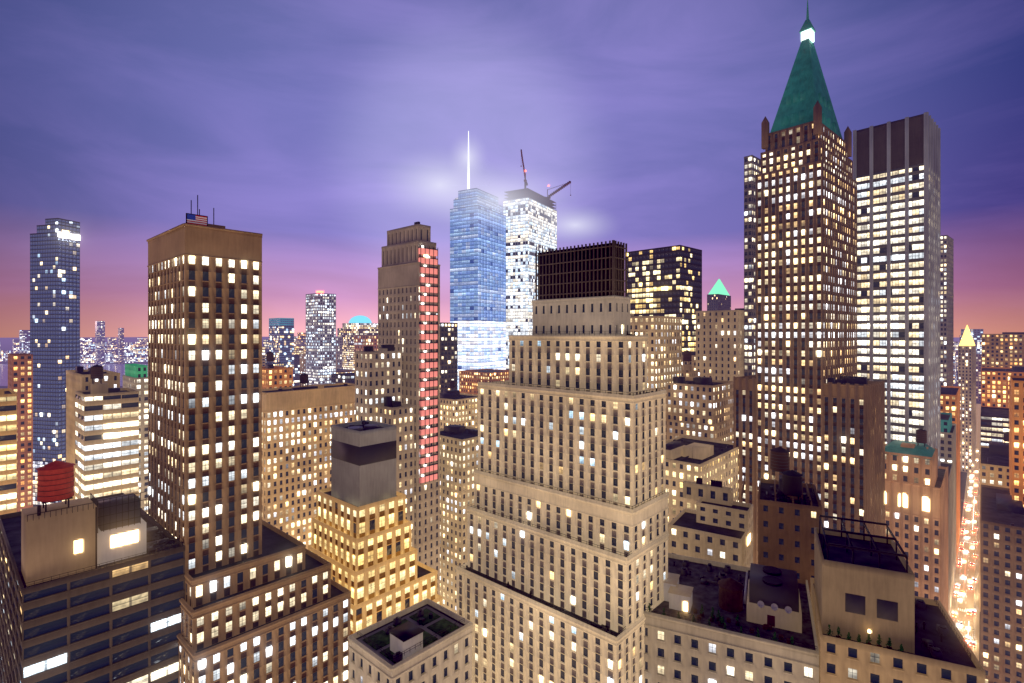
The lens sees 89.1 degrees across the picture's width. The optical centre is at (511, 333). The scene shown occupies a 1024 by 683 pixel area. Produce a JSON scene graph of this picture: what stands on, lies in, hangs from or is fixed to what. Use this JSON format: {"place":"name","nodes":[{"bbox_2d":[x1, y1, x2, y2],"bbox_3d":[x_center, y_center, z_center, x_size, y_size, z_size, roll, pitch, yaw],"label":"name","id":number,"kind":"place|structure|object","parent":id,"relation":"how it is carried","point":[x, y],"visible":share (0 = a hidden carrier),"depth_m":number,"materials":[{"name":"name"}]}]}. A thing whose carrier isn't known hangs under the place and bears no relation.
{"place":"outdoors","nodes":[
{"label":"outdoors","id":0,"kind":"place"},
{"bbox_2d":[0,388,16,514],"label":"building","id":1,"kind":"structure","parent":0,"point":[8,450],"depth_m":202.74,"materials":[{"name":"orange concrete"}]},
{"bbox_2d":[8,353,32,511],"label":"building","id":2,"kind":"structure","parent":0,"point":[20,374],"depth_m":334.30,"materials":[{"name":"brown brick"}]},
{"bbox_2d":[30,218,79,504],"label":"building","id":3,"kind":"structure","parent":0,"point":[55,297],"depth_m":454.40,"materials":[{"name":"blue glass"}]},
{"bbox_2d":[0,364,147,385],"bbox_3d":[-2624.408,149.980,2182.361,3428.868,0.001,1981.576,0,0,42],"label":"river","id":4,"kind":"structure","parent":0,"point":[119,368],"depth_m":2196.92,"materials":[{"name":"purple liquid"}]},
{"bbox_2d":[0,460,184,682],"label":"building","id":5,"kind":"structure","parent":0,"point":[92,588],"depth_m":109.49,"materials":[{"name":"glass"}]},
{"bbox_2d":[66,366,119,500],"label":"building","id":6,"kind":"structure","parent":0,"point":[78,378],"depth_m":230.24,"materials":[{"name":"brown concrete"}]},
{"bbox_2d":[75,365,138,498],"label":"building","id":7,"kind":"structure","parent":0,"point":[106,440],"depth_m":206.91,"materials":[{"name":"beige glass"}]},
{"bbox_2d":[123,364,147,513],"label":"building","id":8,"kind":"structure","parent":0,"point":[135,376],"depth_m":303.40,"materials":[{"name":"beige concrete"}]},
{"bbox_2d":[146,195,350,682],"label":"building","id":9,"kind":"structure","parent":0,"point":[264,602],"depth_m":126.26,"materials":[{"name":"brown brick"}]},
{"bbox_2d":[342,315,377,369],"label":"building","id":10,"kind":"structure","parent":0,"point":[360,325],"depth_m":1018.76,"materials":[{"name":"beige glass"}]},
{"bbox_2d":[308,420,441,633],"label":"building","id":11,"kind":"structure","parent":0,"point":[361,533],"depth_m":152.62,"materials":[{"name":"beige concrete"}]},
{"bbox_2d":[348,598,472,682],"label":"building","id":12,"kind":"structure","parent":0,"point":[427,640],"depth_m":114.92,"materials":[{"name":"beige concrete"}]},
{"bbox_2d":[427,177,452,192],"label":"light glow","id":13,"kind":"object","parent":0,"point":[439,184],"depth_m":900.00,"materials":[{"name":"white"}]},
{"bbox_2d":[440,424,477,612],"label":"building","id":14,"kind":"structure","parent":0,"point":[458,453],"depth_m":255.49,"materials":[{"name":"beige concrete"}]},
{"bbox_2d":[440,380,477,428],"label":"building","id":15,"kind":"structure","parent":0,"point":[457,407],"depth_m":338.18,"materials":[{"name":"beige concrete"}]},
{"bbox_2d":[0,336,980,661],"bbox_3d":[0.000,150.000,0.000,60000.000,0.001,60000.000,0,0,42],"label":"ground","id":16,"kind":"structure","parent":0,"point":[6,344],"depth_m":2736.89,"materials":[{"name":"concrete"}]},
{"bbox_2d":[19,330,29,353],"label":"building","id":17,"kind":"structure","parent":16,"relation":"on","point":[24,341],"depth_m":2212.63,"materials":[{"name":"grey glass"}]},
{"bbox_2d":[0,338,147,362],"bbox_3d":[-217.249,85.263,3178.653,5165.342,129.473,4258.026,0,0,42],"label":"buildings","id":18,"kind":"structure","parent":16,"relation":"on","point":[137,351],"depth_m":2822.61,"materials":[{"name":"purple glass"}]},
{"bbox_2d":[95,321,104,365],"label":"building","id":19,"kind":"structure","parent":16,"relation":"on","point":[100,343],"depth_m":2412.25,"materials":[{"name":"grey glass"}]},
{"bbox_2d":[118,328,123,363],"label":"building","id":20,"kind":"structure","parent":16,"relation":"on","point":[120,345],"depth_m":2607.36,"materials":[{"name":"grey glass"}]},
{"bbox_2d":[265,358,285,366],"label":"city block","id":21,"kind":"structure","parent":16,"relation":"on","point":[279,364],"depth_m":751.51,"materials":[{"name":"grey glass"}]},
{"bbox_2d":[262,351,292,388],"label":"building","id":22,"kind":"structure","parent":16,"relation":"on","point":[273,376],"depth_m":336.16,"materials":[{"name":"orange brick"}]},
{"bbox_2d":[269,318,293,386],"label":"building","id":23,"kind":"structure","parent":16,"relation":"on","point":[281,338],"depth_m":809.84,"materials":[{"name":"blue glass"}]},
{"bbox_2d":[294,333,305,345],"bbox_3d":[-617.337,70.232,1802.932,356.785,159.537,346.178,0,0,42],"label":"building","id":24,"kind":"structure","parent":16,"relation":"on","point":[300,340],"depth_m":1711.36,"materials":[{"name":"beige glass"}]},
{"bbox_2d":[263,328,341,361],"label":"city block","id":25,"kind":"structure","parent":16,"relation":"on","point":[298,350],"depth_m":1327.43,"materials":[{"name":"brown glass"}]},
{"bbox_2d":[262,373,354,548],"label":"building","id":26,"kind":"structure","parent":16,"relation":"on","point":[298,421],"depth_m":262.50,"materials":[{"name":"beige concrete"}]},
{"bbox_2d":[262,347,354,383],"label":"city block","id":27,"kind":"structure","parent":16,"relation":"on","point":[342,377],"depth_m":494.66,"materials":[{"name":"grey glass"}]},
{"bbox_2d":[306,291,335,384],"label":"building","id":28,"kind":"structure","parent":16,"relation":"on","point":[320,337],"depth_m":608.69,"materials":[{"name":"grey glass"}]},
{"bbox_2d":[294,336,377,385],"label":"buildings","id":29,"kind":"structure","parent":16,"relation":"on","point":[360,342],"depth_m":934.59,"materials":[{"name":"brown glass"}]},
{"bbox_2d":[355,345,401,421],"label":"building","id":30,"kind":"structure","parent":16,"relation":"on","point":[378,376],"depth_m":219.77,"materials":[{"name":"beige concrete"}]},
{"bbox_2d":[376,396,413,546],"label":"building","id":31,"kind":"structure","parent":16,"relation":"on","point":[399,415],"depth_m":215.46,"materials":[{"name":"beige concrete"}]},
{"bbox_2d":[377,222,439,594],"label":"building","id":32,"kind":"structure","parent":16,"relation":"on","point":[409,298],"depth_m":232.54,"materials":[{"name":"brown concrete"}]},
{"bbox_2d":[336,369,508,394],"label":"buildings","id":33,"kind":"structure","parent":16,"relation":"on","point":[469,380],"depth_m":549.63,"materials":[{"name":"brown glass"}]},
{"bbox_2d":[440,322,457,393],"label":"skyscraper","id":34,"kind":"structure","parent":16,"relation":"on","point":[448,352],"depth_m":413.21,"materials":[{"name":"black glass"}]},
{"bbox_2d":[450,188,505,389],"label":"skyscraper","id":35,"kind":"structure","parent":16,"relation":"on","point":[477,269],"depth_m":613.73,"materials":[{"name":"blue glass"}]},
{"bbox_2d":[455,131,469,198],"bbox_3d":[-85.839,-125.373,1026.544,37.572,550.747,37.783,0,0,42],"label":"spire","id":36,"kind":"object","parent":35,"relation":"on","point":[468,181],"depth_m":1025.46,"materials":[{"name":"white metal"}]},
{"bbox_2d":[464,152,471,162],"bbox_3d":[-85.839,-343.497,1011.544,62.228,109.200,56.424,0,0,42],"label":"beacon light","id":37,"kind":"object","parent":36,"relation":"on","point":[467,157],"visible":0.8,"depth_m":1011.54,"materials":[{"name":"white"}]},
{"bbox_2d":[503,149,570,368],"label":"skyscraper","id":38,"kind":"structure","parent":16,"relation":"on","point":[531,221],"depth_m":661.01,"materials":[{"name":"white glass"}]},
{"bbox_2d":[456,240,668,682],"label":"building","id":39,"kind":"structure","parent":16,"relation":"on","point":[561,574],"depth_m":123.18,"materials":[{"name":"beige stone"}]},
{"bbox_2d":[630,314,681,390],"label":"building","id":40,"kind":"structure","parent":16,"relation":"on","point":[664,333],"depth_m":266.91,"materials":[{"name":"beige concrete"}]},
{"bbox_2d":[627,245,701,351],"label":"building","id":41,"kind":"structure","parent":16,"relation":"on","point":[664,281],"depth_m":367.27,"materials":[{"name":"black glass"}]},
{"bbox_2d":[682,347,695,369],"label":"building","id":42,"kind":"structure","parent":16,"relation":"on","point":[693,362],"depth_m":340.00,"materials":[{"name":"brown glass"}]},
{"bbox_2d":[682,350,699,378],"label":"building","id":43,"kind":"structure","parent":16,"relation":"on","point":[688,372],"depth_m":307.18,"materials":[{"name":"brown concrete"}]},
{"bbox_2d":[668,477,752,566],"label":"building","id":44,"kind":"structure","parent":16,"relation":"on","point":[716,525],"depth_m":160.93,"materials":[{"name":"beige concrete"}]},
{"bbox_2d":[707,279,730,310],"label":"building","id":45,"kind":"structure","parent":16,"relation":"on","point":[718,297],"depth_m":709.56,"materials":[{"name":"grey glass"}]},
{"bbox_2d":[696,308,743,380],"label":"building","id":46,"kind":"structure","parent":16,"relation":"on","point":[719,344],"depth_m":307.02,"materials":[{"name":"beige concrete"}]},
{"bbox_2d":[744,155,760,375],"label":"building","id":47,"kind":"structure","parent":16,"relation":"on","point":[752,166],"depth_m":301.93,"materials":[{"name":"grey glass"}]},
{"bbox_2d":[741,447,821,597],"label":"building","id":48,"kind":"structure","parent":16,"relation":"on","point":[789,508],"depth_m":132.61,"materials":[{"name":"brown brick"}]},
{"bbox_2d":[756,0,856,563],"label":"building","id":49,"kind":"structure","parent":16,"relation":"on","point":[806,265],"depth_m":216.29,"materials":[{"name":"brown stone"}]},
{"bbox_2d":[733,375,884,563],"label":"building","id":50,"kind":"structure","parent":16,"relation":"on","point":[854,447],"depth_m":202.72,"materials":[{"name":"brown brick"}]},
{"bbox_2d":[853,112,940,465],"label":"building","id":51,"kind":"structure","parent":16,"relation":"on","point":[897,170],"depth_m":248.92,"materials":[{"name":"grey glass"}]},
{"bbox_2d":[885,429,947,612],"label":"building","id":52,"kind":"structure","parent":16,"relation":"on","point":[916,498],"depth_m":225.12,"materials":[{"name":"beige brick"}]},
{"bbox_2d":[941,461,952,615],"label":"building","id":53,"kind":"structure","parent":16,"relation":"on","point":[950,526],"depth_m":277.40,"materials":[{"name":"brown concrete"}]},
{"bbox_2d":[941,235,953,385],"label":"building","id":54,"kind":"structure","parent":16,"relation":"on","point":[947,310],"depth_m":432.84,"materials":[{"name":"grey glass"}]},
{"bbox_2d":[941,412,955,589],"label":"building","id":55,"kind":"structure","parent":16,"relation":"on","point":[948,440],"depth_m":307.38,"materials":[{"name":"concrete"}]},
{"bbox_2d":[941,386,959,563],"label":"building","id":56,"kind":"structure","parent":16,"relation":"on","point":[950,399],"depth_m":350.92,"materials":[{"name":"brown brick"}]},
{"bbox_2d":[958,325,975,472],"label":"building","id":57,"kind":"structure","parent":16,"relation":"on","point":[967,365],"depth_m":564.58,"materials":[{"name":"beige concrete"}]},
{"bbox_2d":[957,329,982,400],"bbox_3d":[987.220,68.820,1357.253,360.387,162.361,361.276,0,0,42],"label":"skyscraper","id":58,"kind":"structure","parent":16,"relation":"on","point":[976,334],"depth_m":1287.36,"materials":[{"name":"brown glass"}]},
{"bbox_2d":[980,483,1023,682],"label":"building","id":59,"kind":"structure","parent":16,"relation":"on","point":[1001,586],"depth_m":219.31,"materials":[{"name":"brown concrete"}]},
{"bbox_2d":[484,192,515,207],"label":"light glow","id":60,"kind":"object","parent":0,"point":[499,199],"depth_m":560.00,"materials":[{"name":"white"}]},
{"bbox_2d":[0,0,1023,337],"label":"sky","id":61,"kind":"structure","parent":0,"point":[320,129],"materials":[{"name":"purple"}]},
{"bbox_2d":[565,221,584,228],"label":"light glow","id":62,"kind":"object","parent":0,"point":[574,224],"depth_m":620.00,"materials":[{"name":"white"}]},
{"bbox_2d":[665,376,732,441],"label":"building","id":63,"kind":"structure","parent":0,"point":[700,407],"depth_m":260.73,"materials":[{"name":"beige concrete"}]},
{"bbox_2d":[666,435,737,523],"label":"building","id":64,"kind":"structure","parent":0,"point":[691,459],"depth_m":213.36,"materials":[{"name":"beige concrete"}]},
{"bbox_2d":[643,553,818,682],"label":"building","id":65,"kind":"structure","parent":0,"point":[707,621],"depth_m":111.48,"materials":[{"name":"beige concrete"}]},
{"bbox_2d":[810,515,984,682],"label":"building","id":66,"kind":"structure","parent":0,"point":[876,620],"depth_m":97.80,"materials":[{"name":"beige concrete"}]},
{"bbox_2d":[954,341,958,371],"bbox_3d":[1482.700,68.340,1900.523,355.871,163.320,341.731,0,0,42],"label":"building","id":67,"kind":"structure","parent":0,"point":[956,343],"depth_m":1793.50,"materials":[{"name":"grey glass"}]},
{"bbox_2d":[954,335,960,383],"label":"city block","id":68,"kind":"structure","parent":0,"point":[955,376],"depth_m":1586.13,"materials":[{"name":"grey glass"}]},
{"bbox_2d":[950,404,980,660],"bbox_3d":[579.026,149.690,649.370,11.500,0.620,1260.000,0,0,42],"label":"street","id":69,"kind":"structure","parent":0,"point":[970,599],"depth_m":336.60,"materials":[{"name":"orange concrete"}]},
{"bbox_2d":[980,431,1008,502],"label":"building","id":70,"kind":"structure","parent":0,"point":[994,463],"depth_m":284.74,"materials":[{"name":"beige concrete"}]},
{"bbox_2d":[981,406,1008,445],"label":"building","id":71,"kind":"structure","parent":0,"point":[994,423],"depth_m":368.82,"materials":[{"name":"grey glass"}]},
{"bbox_2d":[981,332,1023,367],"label":"building","id":72,"kind":"structure","parent":0,"point":[1004,349],"depth_m":473.37,"materials":[{"name":"brown concrete"}]},
{"bbox_2d":[981,359,1023,407],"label":"building","id":73,"kind":"structure","parent":0,"point":[994,386],"depth_m":418.44,"materials":[{"name":"orange brick"}]},
{"bbox_2d":[1009,375,1023,506],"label":"building","id":74,"kind":"structure","parent":0,"point":[1016,435],"depth_m":244.34,"materials":[{"name":"brown brick"}]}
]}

